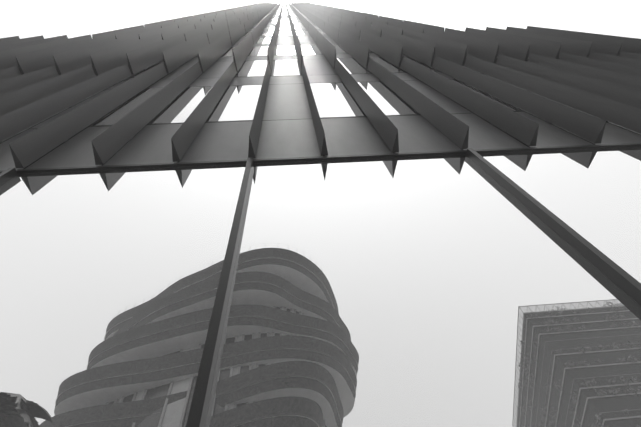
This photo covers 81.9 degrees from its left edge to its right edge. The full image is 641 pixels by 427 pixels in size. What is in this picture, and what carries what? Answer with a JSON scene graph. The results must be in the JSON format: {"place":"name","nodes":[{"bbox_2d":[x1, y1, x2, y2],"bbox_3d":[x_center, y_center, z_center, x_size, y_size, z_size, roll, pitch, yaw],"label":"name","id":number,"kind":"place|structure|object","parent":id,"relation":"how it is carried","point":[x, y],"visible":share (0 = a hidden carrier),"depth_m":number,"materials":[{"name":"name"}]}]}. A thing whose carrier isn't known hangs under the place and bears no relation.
{"place":"outdoors","nodes":[
{"label":"outdoors","id":0,"kind":"place"},
{"bbox_2d":[0,0,640,38],"label":"sky","id":1,"kind":"structure","parent":0,"point":[21,18],"materials":[{"name":"white"}]},
{"label":"ground","id":2,"kind":"structure","parent":0,"visible":0},
{"bbox_2d":[0,4,640,169],"bbox_3d":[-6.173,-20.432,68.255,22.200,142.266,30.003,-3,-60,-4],"label":"facade panels","id":3,"kind":"object","parent":2,"relation":"on","point":[287,130],"visible":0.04,"depth_m":6.09,"materials":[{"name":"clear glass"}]},
{"bbox_2d":[0,2,640,167],"bbox_3d":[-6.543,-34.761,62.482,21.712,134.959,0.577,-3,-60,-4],"label":"fins","id":4,"kind":"object","parent":3,"relation":"attached to","point":[596,75],"visible":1,"depth_m":8.63,"materials":[{"name":"grey metal"}]},
{"bbox_2d":[0,143,640,426],"bbox_3d":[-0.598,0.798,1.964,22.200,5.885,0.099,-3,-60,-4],"label":"lobby frames","id":5,"kind":"structure","parent":2,"relation":"on","point":[622,279],"depth_m":3.13,"materials":[{"name":"grey metal"}]},
{"bbox_2d":[0,147,640,426],"bbox_3d":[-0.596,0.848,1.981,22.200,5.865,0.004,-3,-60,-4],"label":"lobby glass","id":6,"kind":"object","parent":5,"relation":"in","point":[464,290],"visible":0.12,"depth_m":2.48,"materials":[{"name":"clear glass"}]}
]}

